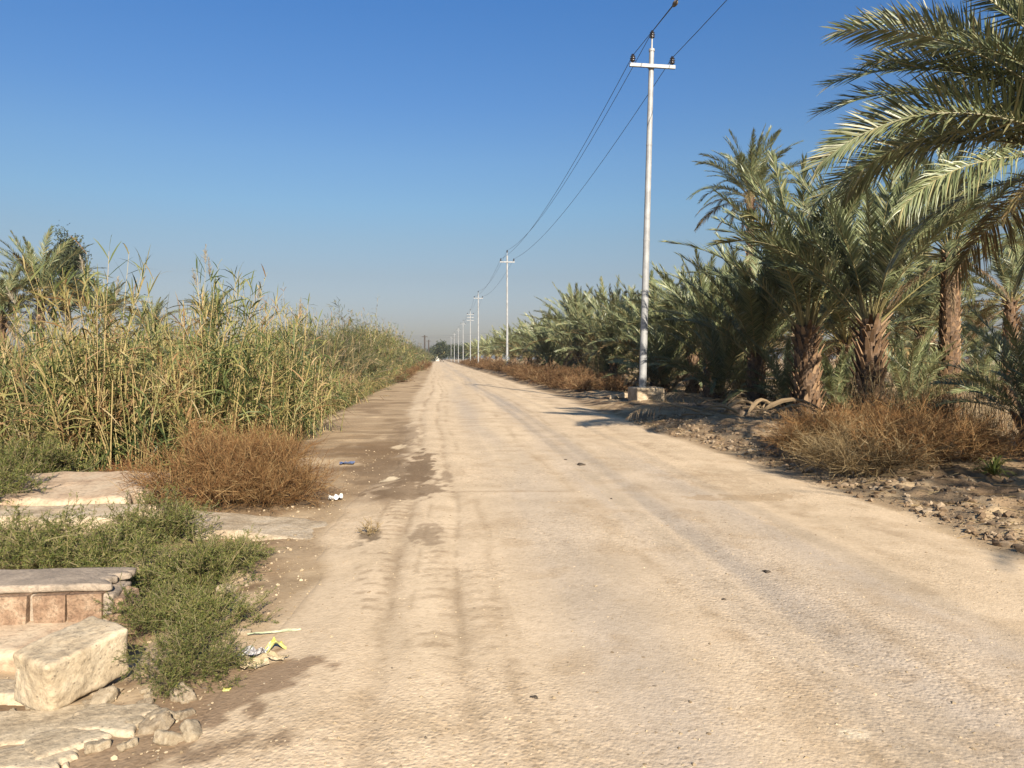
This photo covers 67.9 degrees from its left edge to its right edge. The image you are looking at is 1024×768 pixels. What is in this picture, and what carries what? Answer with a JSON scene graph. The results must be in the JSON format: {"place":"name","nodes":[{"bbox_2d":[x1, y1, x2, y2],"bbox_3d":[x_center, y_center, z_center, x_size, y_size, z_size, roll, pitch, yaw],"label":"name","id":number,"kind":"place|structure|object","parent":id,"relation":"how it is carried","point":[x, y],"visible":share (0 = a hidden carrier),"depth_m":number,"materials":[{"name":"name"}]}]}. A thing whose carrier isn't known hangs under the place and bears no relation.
{"place":"outdoors","nodes":[
{"label":"outdoors","id":0,"kind":"place"},
{"bbox_2d":[0,359,1023,767],"bbox_3d":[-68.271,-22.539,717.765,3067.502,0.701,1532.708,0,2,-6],"label":"ground","id":1,"kind":"structure","parent":0,"point":[378,421],"depth_m":8.77,"materials":[{"name":"soil"}]},
{"bbox_2d":[0,679,23,705],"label":"paving stone","id":2,"kind":"object","parent":1,"relation":"on","point":[7,691],"visible":0.21,"depth_m":3.87,"materials":[{"name":"stone"}]},
{"bbox_2d":[0,433,53,508],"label":"green weed","id":3,"kind":"object","parent":1,"relation":"on","point":[6,473],"visible":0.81,"depth_m":8.10,"materials":[{"name":"green plant"}]},
{"bbox_2d":[0,260,60,350],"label":"date palm","id":4,"kind":"object","parent":1,"relation":"on","point":[5,298],"visible":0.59,"depth_m":35.86,"materials":[{"name":"green plant"}]},
{"bbox_2d":[0,502,76,568],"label":"green weed","id":5,"kind":"object","parent":1,"relation":"on","point":[17,518],"visible":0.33,"depth_m":6.23,"materials":[{"name":"green plant"}]},
{"bbox_2d":[0,746,78,767],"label":"paving stone","id":6,"kind":"object","parent":1,"relation":"on","point":[17,757],"visible":0.74,"depth_m":3.08,"materials":[{"name":"stone"}]},
{"bbox_2d":[0,704,83,746],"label":"paving stone","id":7,"kind":"object","parent":1,"relation":"on","point":[18,727],"visible":0.33,"depth_m":3.43,"materials":[{"name":"stone"}]},
{"bbox_2d":[0,358,95,469],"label":"reed clump","id":8,"kind":"object","parent":1,"relation":"on","point":[3,407],"visible":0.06,"depth_m":11.41,"materials":[{"name":"green plant"}]},
{"bbox_2d":[0,403,110,472],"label":"green weed","id":9,"kind":"object","parent":1,"relation":"on","point":[50,455],"visible":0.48,"depth_m":9.41,"materials":[{"name":"green plant"}]},
{"bbox_2d":[0,226,119,351],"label":"date palm","id":10,"kind":"object","parent":1,"relation":"on","point":[45,276],"visible":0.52,"depth_m":37.47,"materials":[{"name":"green plant"}]},
{"bbox_2d":[22,728,111,759],"bbox_3d":[-1.902,1.555,3.250,0.263,0.116,0.346,3,4,44],"label":"paving stone","id":11,"kind":"object","parent":1,"relation":"on","point":[40,745],"visible":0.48,"depth_m":3.21,"materials":[{"name":"stone"}]},
{"bbox_2d":[0,491,134,569],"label":"green weed","id":12,"kind":"object","parent":1,"relation":"on","point":[46,558],"visible":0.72,"depth_m":5.96,"materials":[{"name":"green plant"}]},
{"bbox_2d":[40,223,100,344],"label":"dark tree","id":13,"kind":"object","parent":1,"relation":"on","point":[75,260],"visible":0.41,"depth_m":71.02,"materials":[{"name":"green plant"}]},
{"bbox_2d":[0,567,142,672],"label":"brick ledge","id":14,"kind":"object","parent":1,"relation":"on","point":[36,604],"visible":0.74,"depth_m":4.70,"materials":[{"name":"stone"}]},
{"bbox_2d":[13,616,129,710],"bbox_3d":[-2.175,1.381,3.761,0.323,0.274,0.449,4,11,27],"label":"stone block","id":15,"kind":"object","parent":1,"relation":"on","point":[66,666],"depth_m":3.65,"materials":[{"name":"stone"}]},
{"bbox_2d":[0,503,164,529],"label":"concrete slab","id":16,"kind":"structure","parent":1,"relation":"on","point":[36,511],"depth_m":7.58,"materials":[{"name":"beige concrete"}]},
{"bbox_2d":[0,471,171,505],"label":"concrete slab","id":17,"kind":"structure","parent":1,"relation":"on","point":[94,487],"depth_m":8.27,"materials":[{"name":"concrete"}]},
{"bbox_2d":[84,739,111,754],"bbox_3d":[-1.738,1.518,3.184,0.069,0.047,0.105,-10,-12,44],"label":"loose stone","id":18,"kind":"object","parent":1,"relation":"on","point":[90,747],"visible":1,"depth_m":3.17,"materials":[{"name":"stone"}]},
{"bbox_2d":[17,510,179,567],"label":"green weed","id":19,"kind":"object","parent":1,"relation":"on","point":[118,541],"visible":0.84,"depth_m":5.97,"materials":[{"name":"green plant"}]},
{"bbox_2d":[88,685,118,704],"bbox_3d":[-1.946,1.501,3.616,0.106,0.072,0.126,-5,28,8],"label":"loose stone","id":20,"kind":"object","parent":1,"relation":"on","point":[109,694],"visible":0.7,"depth_m":3.60,"materials":[{"name":"stone"}]},
{"bbox_2d":[54,703,158,737],"bbox_3d":[-1.810,1.540,3.416,0.391,0.105,0.291,0,3,2],"label":"paving stone","id":21,"kind":"object","parent":1,"relation":"on","point":[108,718],"visible":0.55,"depth_m":3.39,"materials":[{"name":"stone"}]},
{"bbox_2d":[62,277,154,353],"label":"date palm","id":22,"kind":"object","parent":1,"relation":"on","point":[120,301],"visible":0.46,"depth_m":51.47,"materials":[{"name":"green plant"}]},
{"bbox_2d":[0,233,267,488],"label":"reed clump","id":23,"kind":"object","parent":1,"relation":"on","point":[80,425],"visible":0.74,"depth_m":10.72,"materials":[{"name":"green plant"}]},
{"bbox_2d":[0,322,278,367],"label":"reed bed","id":24,"kind":"object","parent":1,"relation":"on","point":[23,346],"visible":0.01,"depth_m":27.70,"materials":[{"name":"green plant"}]},
{"bbox_2d":[78,526,217,606],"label":"green weed","id":25,"kind":"object","parent":1,"relation":"on","point":[165,556],"visible":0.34,"depth_m":5.57,"materials":[{"name":"green plant"}]},
{"bbox_2d":[116,294,186,342],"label":"date palm","id":26,"kind":"object","parent":1,"relation":"on","point":[156,308],"visible":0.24,"depth_m":59.38,"materials":[{"name":"green plant"}]},
{"bbox_2d":[137,711,174,734],"bbox_3d":[-1.565,1.500,3.324,0.145,0.079,0.107,-23,21,15],"label":"loose stone","id":27,"kind":"object","parent":1,"relation":"on","point":[161,720],"visible":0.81,"depth_m":3.31,"materials":[{"name":"stone"}]},
{"bbox_2d":[93,479,222,549],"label":"green weed","id":28,"kind":"object","parent":1,"relation":"on","point":[177,515],"visible":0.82,"depth_m":6.72,"materials":[{"name":"green plant"}]},
{"bbox_2d":[37,359,292,484],"bbox_3d":[-5.955,1.005,12.678,4.606,2.852,3.395,0,2,-6],"label":"reed clump","id":29,"kind":"object","parent":1,"relation":"on","point":[175,411],"visible":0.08,"depth_m":12.23,"materials":[{"name":"green plant"}]},
{"bbox_2d":[0,506,331,767],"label":"rubble grit","id":30,"kind":"object","parent":1,"relation":"on","point":[112,758],"visible":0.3,"depth_m":4.90,"materials":[{"name":"beige gravel"}]},
{"bbox_2d":[92,569,239,644],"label":"green weed","id":31,"kind":"object","parent":1,"relation":"on","point":[145,616],"visible":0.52,"depth_m":4.70,"materials":[{"name":"green plant"}]},
{"bbox_2d":[153,730,183,745],"bbox_3d":[-1.450,1.502,3.212,0.098,0.066,0.115,-3,-32,26],"label":"loose stone","id":32,"kind":"object","parent":1,"relation":"on","point":[166,738],"visible":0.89,"depth_m":3.18,"materials":[{"name":"stone"}]},
{"bbox_2d":[169,681,197,703],"bbox_3d":[-1.568,1.488,3.618,0.134,0.073,0.099,33,38,30],"label":"loose stone","id":33,"kind":"object","parent":1,"relation":"on","point":[187,696],"visible":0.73,"depth_m":3.60,"materials":[{"name":"stone"}]},
{"bbox_2d":[112,604,266,700],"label":"green weed","id":34,"kind":"object","parent":1,"relation":"on","point":[184,657],"visible":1,"depth_m":3.82,"materials":[{"name":"green plant"}]},
{"bbox_2d":[179,719,202,742],"bbox_3d":[-1.374,1.498,3.267,0.114,0.066,0.097,39,-5,36],"label":"loose stone","id":35,"kind":"object","parent":1,"relation":"on","point":[191,730],"visible":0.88,"depth_m":3.24,"materials":[{"name":"stone"}]},
{"bbox_2d":[128,523,272,598],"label":"green weed","id":36,"kind":"object","parent":1,"relation":"on","point":[203,560],"visible":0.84,"depth_m":5.46,"materials":[{"name":"green plant"}]},
{"bbox_2d":[0,285,403,472],"bbox_3d":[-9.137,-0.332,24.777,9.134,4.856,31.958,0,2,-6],"label":"reed bed","id":37,"kind":"object","parent":1,"relation":"on","point":[166,346],"visible":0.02,"depth_m":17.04,"materials":[{"name":"green plant"}]},
{"bbox_2d":[180,287,245,332],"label":"date palm","id":38,"kind":"object","parent":1,"relation":"on","point":[208,301],"visible":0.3,"depth_m":61.49,"materials":[{"name":"green plant"}]},
{"bbox_2d":[146,563,281,653],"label":"green weed","id":39,"kind":"object","parent":1,"relation":"on","point":[209,608],"visible":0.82,"depth_m":4.51,"materials":[{"name":"green plant"}]},
{"bbox_2d":[104,403,326,513],"bbox_3d":[-3.285,0.748,8.462,2.248,1.240,1.931,-1,2,-37],"label":"dry bush","id":40,"kind":"object","parent":1,"relation":"on","point":[205,456],"visible":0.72,"depth_m":8.26,"materials":[{"name":"brown plant"}]},
{"bbox_2d":[88,244,346,470],"bbox_3d":[-5.260,-0.071,13.321,4.484,4.580,5.856,0,2,-6],"label":"reed clump","id":41,"kind":"object","parent":1,"relation":"on","point":[219,379],"visible":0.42,"depth_m":12.91,"materials":[{"name":"green plant"}]},
{"bbox_2d":[189,528,279,561],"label":"green weed","id":42,"kind":"object","parent":1,"relation":"on","point":[230,546],"visible":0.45,"depth_m":6.15,"materials":[{"name":"green plant"}]},
{"bbox_2d":[140,415,335,492],"bbox_3d":[-3.476,0.819,9.785,2.319,0.996,2.348,-1,2,-30],"label":"dry bush","id":43,"kind":"object","parent":1,"relation":"on","point":[225,438],"visible":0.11,"depth_m":9.87,"materials":[{"name":"brown plant"}]},
{"bbox_2d":[57,354,424,484],"bbox_3d":[-7.635,0.053,35.321,4.599,3.059,49.971,0,2,-3],"label":"reed skirt","id":44,"kind":"object","parent":1,"relation":"on","point":[352,395],"visible":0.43,"depth_m":27.20,"materials":[{"name":"green plant"}]},
{"bbox_2d":[157,510,328,540],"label":"concrete slab","id":45,"kind":"structure","parent":1,"relation":"on","point":[274,528],"depth_m":7.21,"materials":[{"name":"beige concrete"}]},
{"bbox_2d":[162,288,359,447],"bbox_3d":[-5.333,0.018,16.338,4.980,4.398,4.305,1,2,17],"label":"reed clump","id":46,"kind":"object","parent":1,"relation":"on","point":[293,391],"visible":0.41,"depth_m":16.16,"materials":[{"name":"green plant"}]},
{"bbox_2d":[188,416,350,515],"bbox_3d":[-2.688,0.831,8.480,1.732,1.092,1.675,0,2,2],"label":"dry bush","id":47,"kind":"object","parent":1,"relation":"on","point":[260,491],"visible":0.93,"depth_m":8.33,"materials":[{"name":"brown plant"}]},
{"bbox_2d":[280,319,374,399],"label":"clump","id":48,"kind":"object","parent":1,"relation":"on","point":[333,352],"visible":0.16,"depth_m":29.76,"materials":[{"name":"green plant"}]},
{"bbox_2d":[223,282,444,378],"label":"reed bed","id":49,"kind":"object","parent":1,"relation":"on","point":[366,338],"visible":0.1,"depth_m":48.12,"materials":[{"name":"green plant"}]},
{"bbox_2d":[303,296,397,391],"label":"shrub","id":50,"kind":"object","parent":1,"relation":"on","point":[370,356],"visible":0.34,"depth_m":37.68,"materials":[{"name":"green plant"}]},
{"bbox_2d":[334,317,410,385],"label":"shrub","id":51,"kind":"object","parent":1,"relation":"on","point":[383,346],"visible":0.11,"depth_m":48.03,"materials":[{"name":"green plant"}]},
{"bbox_2d":[430,339,449,361],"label":"tree","id":52,"kind":"object","parent":1,"relation":"on","point":[440,349],"visible":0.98,"depth_m":327.62,"materials":[{"name":"green plant"}]},
{"bbox_2d":[485,321,522,363],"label":"date palm","id":53,"kind":"object","parent":1,"relation":"on","point":[514,338],"visible":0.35,"depth_m":101.92,"materials":[{"name":"green plant"}]},
{"bbox_2d":[500,250,514,363],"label":"power pole","id":54,"kind":"object","parent":1,"relation":"on","point":[507,261],"visible":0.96,"depth_m":77.17,"materials":[{"name":"paint"}]},
{"bbox_2d":[494,317,561,365],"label":"date palm","id":55,"kind":"object","parent":1,"relation":"on","point":[524,345],"visible":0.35,"depth_m":83.33,"materials":[{"name":"green plant"}]},
{"bbox_2d":[502,308,570,368],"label":"date palm","id":56,"kind":"object","parent":1,"relation":"on","point":[544,348],"visible":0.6,"depth_m":68.23,"materials":[{"name":"green plant"}]},
{"bbox_2d":[505,311,570,366],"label":"date palm","id":57,"kind":"object","parent":1,"relation":"on","point":[523,348],"visible":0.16,"depth_m":75.31,"materials":[{"name":"green plant"}]},
{"bbox_2d":[526,362,586,388],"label":"brown weed","id":58,"kind":"object","parent":1,"relation":"on","point":[554,376],"visible":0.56,"depth_m":38.36,"materials":[{"name":"brown plant"}]},
{"bbox_2d":[526,283,606,367],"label":"date palm","id":59,"kind":"object","parent":1,"relation":"on","point":[570,295],"visible":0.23,"depth_m":61.45,"materials":[{"name":"green plant"}]},
{"bbox_2d":[519,282,638,369],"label":"date palm","id":60,"kind":"object","parent":1,"relation":"on","point":[573,315],"visible":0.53,"depth_m":56.09,"materials":[{"name":"green plant"}]},
{"bbox_2d":[559,375,615,391],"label":"brown weed","id":61,"kind":"object","parent":1,"relation":"on","point":[585,385],"visible":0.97,"depth_m":33.52,"materials":[{"name":"brown plant"}]},
{"bbox_2d":[548,283,648,384],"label":"date palm","id":62,"kind":"object","parent":1,"relation":"on","point":[603,315],"visible":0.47,"depth_m":44.64,"materials":[{"name":"green plant"}]},
{"bbox_2d":[572,341,636,376],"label":"date palm","id":63,"kind":"object","parent":1,"relation":"on","point":[606,366],"visible":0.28,"depth_m":45.87,"materials":[{"name":"green plant"}]},
{"bbox_2d":[556,275,653,368],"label":"date palm","id":64,"kind":"object","parent":1,"relation":"on","point":[603,293],"visible":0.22,"depth_m":49.85,"materials":[{"name":"green plant"}]},
{"bbox_2d":[587,374,637,390],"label":"brown weed","id":65,"kind":"object","parent":1,"relation":"on","point":[613,382],"visible":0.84,"depth_m":33.81,"materials":[{"name":"brown plant"}]},
{"bbox_2d":[580,269,690,386],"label":"date palm","id":66,"kind":"object","parent":1,"relation":"on","point":[625,313],"visible":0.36,"depth_m":39.03,"materials":[{"name":"green plant"}]},
{"bbox_2d":[628,30,674,401],"bbox_3d":[4.560,-5.399,25.164,1.522,12.420,0.876,0,2,-12],"label":"power pole","id":67,"kind":"object","parent":1,"relation":"on","point":[643,391],"visible":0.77,"depth_m":25.04,"materials":[{"name":"paint"}]},
{"bbox_2d":[601,312,724,394],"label":"date palm","id":68,"kind":"object","parent":1,"relation":"on","point":[665,347],"visible":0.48,"depth_m":34.41,"materials":[{"name":"green plant"}]},
{"bbox_2d":[626,250,734,392],"bbox_3d":[8.560,-2.321,34.597,6.841,7.238,7.935,0,2,-6],"label":"date palm","id":69,"kind":"object","parent":1,"relation":"on","point":[694,358],"visible":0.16,"depth_m":34.24,"materials":[{"name":"green plant"}]},
{"bbox_2d":[624,244,793,399],"bbox_3d":[7.991,-1.915,29.625,5.747,6.750,6.970,-1,2,-37],"label":"date palm","id":70,"kind":"object","parent":1,"relation":"on","point":[697,298],"visible":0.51,"depth_m":29.48,"materials":[{"name":"green plant"}]},
{"bbox_2d":[647,297,784,401],"bbox_3d":[7.383,-0.357,26.518,5.161,5.473,5.553,2,2,39],"label":"date palm","id":71,"kind":"object","parent":1,"relation":"on","point":[726,354],"visible":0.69,"depth_m":26.17,"materials":[{"name":"green plant"}]},
{"bbox_2d":[674,402,801,416],"bbox_3d":[6.272,0.871,22.522,2.539,0.524,4.386,-1,2,-26],"label":"debris mound","id":72,"kind":"object","parent":1,"relation":"on","point":[740,411],"visible":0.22,"depth_m":21.16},
{"bbox_2d":[762,397,824,412],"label":"frond","id":73,"kind":"object","parent":72,"relation":"on","point":[776,403],"visible":0.82,"depth_m":20.50,"materials":[{"name":"beige plant"}]},
{"bbox_2d":[686,124,814,388],"bbox_3d":[12.127,-6.330,38.539,6.713,13.835,6.210,0,2,-6],"label":"date palm","id":74,"kind":"object","parent":1,"relation":"on","point":[755,166],"visible":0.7,"depth_m":38.11,"materials":[{"name":"green plant"}]},
{"bbox_2d":[649,231,859,405],"bbox_3d":[7.697,-2.026,24.638,6.571,5.988,6.841,0,2,-6],"label":"date palm","id":75,"kind":"object","parent":1,"relation":"on","point":[754,312],"visible":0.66,"depth_m":23.97,"materials":[{"name":"green plant"}]},
{"bbox_2d":[717,333,854,406],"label":"date palm","id":76,"kind":"object","parent":1,"relation":"on","point":[782,381],"visible":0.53,"depth_m":22.77,"materials":[{"name":"green plant"}]},
{"bbox_2d":[661,147,957,412],"bbox_3d":[8.493,-2.765,21.689,8.230,7.716,7.148,-1,2,-21],"label":"date palm","id":77,"kind":"object","parent":1,"relation":"on","point":[799,289],"visible":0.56,"depth_m":21.24,"materials":[{"name":"green plant"}]},
{"bbox_2d":[745,398,873,457],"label":"dry bush","id":78,"kind":"object","parent":1,"relation":"on","point":[787,434],"visible":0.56,"depth_m":11.72,"materials":[{"name":"brown plant"}]},
{"bbox_2d":[596,398,1023,541],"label":"straw litter","id":79,"kind":"object","parent":1,"relation":"on","point":[728,414],"visible":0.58,"depth_m":10.41,"materials":[{"name":"beige plant"}]},
{"bbox_2d":[628,412,1023,552],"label":"soil clods","id":80,"kind":"object","parent":1,"relation":"on","point":[994,536],"visible":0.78,"depth_m":8.89,"materials":[{"name":"brown soil"}]},
{"bbox_2d":[775,339,897,410],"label":"date palm","id":81,"kind":"object","parent":1,"relation":"on","point":[829,371],"visible":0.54,"depth_m":22.18,"materials":[{"name":"green plant"}]},
{"bbox_2d":[759,390,931,455],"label":"dry bush","id":82,"kind":"object","parent":1,"relation":"on","point":[831,412],"visible":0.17,"depth_m":12.24,"materials":[{"name":"brown plant"}]},
{"bbox_2d":[718,224,984,401],"bbox_3d":[12.157,-2.568,27.445,8.664,7.427,9.048,-1,2,-29],"label":"date palm","id":83,"kind":"object","parent":1,"relation":"on","point":[840,319],"visible":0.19,"depth_m":26.70,"materials":[{"name":"green plant"}]},
{"bbox_2d":[704,112,1023,419],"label":"date palm","id":84,"kind":"object","parent":1,"relation":"on","point":[870,345],"visible":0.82,"depth_m":17.99,"materials":[{"name":"green plant"}]},
{"bbox_2d":[775,410,973,488],"bbox_3d":[4.625,0.726,10.002,2.396,0.971,2.548,0,2,10],"label":"dry bush","id":85,"kind":"object","parent":1,"relation":"on","point":[837,446],"visible":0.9,"depth_m":9.79,"materials":[{"name":"plant"}]},
{"bbox_2d":[797,0,1023,296],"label":"date palm","id":86,"kind":"object","parent":1,"relation":"on","point":[1003,55],"visible":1,"depth_m":10.56,"materials":[{"name":"green plant"}]},
{"bbox_2d":[809,389,1020,472],"bbox_3d":[5.333,0.574,10.191,2.547,1.014,2.281,0,2,-10],"label":"dry bush","id":87,"kind":"object","parent":1,"relation":"on","point":[929,435],"visible":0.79,"depth_m":9.86,"materials":[{"name":"brown plant"}]},
{"bbox_2d":[822,326,1008,413],"bbox_3d":[10.794,-0.256,20.845,4.061,2.867,4.514,0,2,-6],"label":"date palm","id":88,"kind":"object","parent":1,"relation":"on","point":[912,359],"visible":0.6,"depth_m":20.54,"materials":[{"name":"green plant"}]},
{"bbox_2d":[827,361,1012,434],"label":"dry stalks","id":89,"kind":"object","parent":1,"relation":"on","point":[910,392],"visible":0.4,"depth_m":15.44,"materials":[{"name":"plant"}]},
{"bbox_2d":[822,119,1023,414],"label":"date palm","id":90,"kind":"object","parent":1,"relation":"on","point":[949,323],"visible":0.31,"depth_m":21.19,"materials":[{"name":"green plant"}]},
{"bbox_2d":[831,236,1023,389],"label":"date palm","id":91,"kind":"object","parent":1,"relation":"on","point":[928,311],"visible":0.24,"depth_m":33.36,"materials":[{"name":"green plant"}]},
{"bbox_2d":[839,376,1015,455],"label":"dry bush","id":92,"kind":"object","parent":1,"relation":"on","point":[919,409],"visible":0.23,"depth_m":12.52,"materials":[{"name":"brown plant"}]},
{"bbox_2d":[886,334,998,402],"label":"date palm","id":93,"kind":"object","parent":1,"relation":"on","point":[962,349],"visible":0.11,"depth_m":26.62,"materials":[{"name":"green plant"}]},
{"bbox_2d":[885,260,1019,386],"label":"date palm","id":94,"kind":"object","parent":1,"relation":"on","point":[936,333],"visible":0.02,"depth_m":40.99,"materials":[{"name":"green plant"}]},
{"bbox_2d":[886,406,1023,471],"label":"dry bush","id":95,"kind":"object","parent":1,"relation":"on","point":[986,425],"visible":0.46,"depth_m":10.29,"materials":[{"name":"brown plant"}]},
{"bbox_2d":[898,211,1023,404],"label":"date palm","id":96,"kind":"object","parent":1,"relation":"on","point":[1005,272],"visible":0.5,"depth_m":25.82,"materials":[{"name":"green plant"}]},
{"bbox_2d":[903,286,1020,379],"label":"date palm","id":97,"kind":"object","parent":1,"relation":"on","point":[985,343],"visible":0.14,"depth_m":50.14,"materials":[{"name":"green plant"}]},
{"bbox_2d":[920,303,1023,456],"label":"date palm","id":98,"kind":"object","parent":1,"relation":"on","point":[1011,355],"visible":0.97,"depth_m":11.67,"materials":[{"name":"green plant"}]},
{"bbox_2d":[936,358,1019,450],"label":"dry stalks","id":99,"kind":"object","parent":1,"relation":"on","point":[1010,425],"visible":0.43,"depth_m":12.55,"materials":[{"name":"plant"}]},
{"bbox_2d":[938,327,1020,399],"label":"date palm","id":100,"kind":"object","parent":1,"relation":"on","point":[976,357],"visible":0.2,"depth_m":29.60,"materials":[{"name":"green plant"}]},
{"bbox_2d":[965,455,1015,477],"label":"green grass tuft","id":101,"kind":"object","parent":1,"relation":"on","point":[995,466],"visible":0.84,"depth_m":9.60,"materials":[{"name":"green plant"}]},
{"bbox_2d":[0,0,1023,358],"label":"sky","id":102,"kind":"structure","parent":0,"point":[357,152],"materials":[{"name":"blue"}]},
{"bbox_2d":[125,359,1023,767],"bbox_3d":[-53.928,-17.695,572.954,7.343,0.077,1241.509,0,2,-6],"label":"dirt road","id":103,"kind":"structure","parent":0,"point":[485,421],"depth_m":4.58,"materials":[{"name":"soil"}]},
{"bbox_2d":[240,653,268,668],"bbox_3d":[-1.342,1.442,3.953,0.145,0.045,0.103,-1,10,-26],"label":"cardboard scrap","id":104,"kind":"object","parent":103,"relation":"on","point":[260,657],"visible":0.74,"depth_m":3.95,"materials":[{"name":"beige cardboard"}]},
{"bbox_2d":[610,380,1018,435],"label":"dry grass","id":105,"kind":"structure","parent":0,"point":[776,399],"depth_m":25.96,"materials":[{"name":"plant"}]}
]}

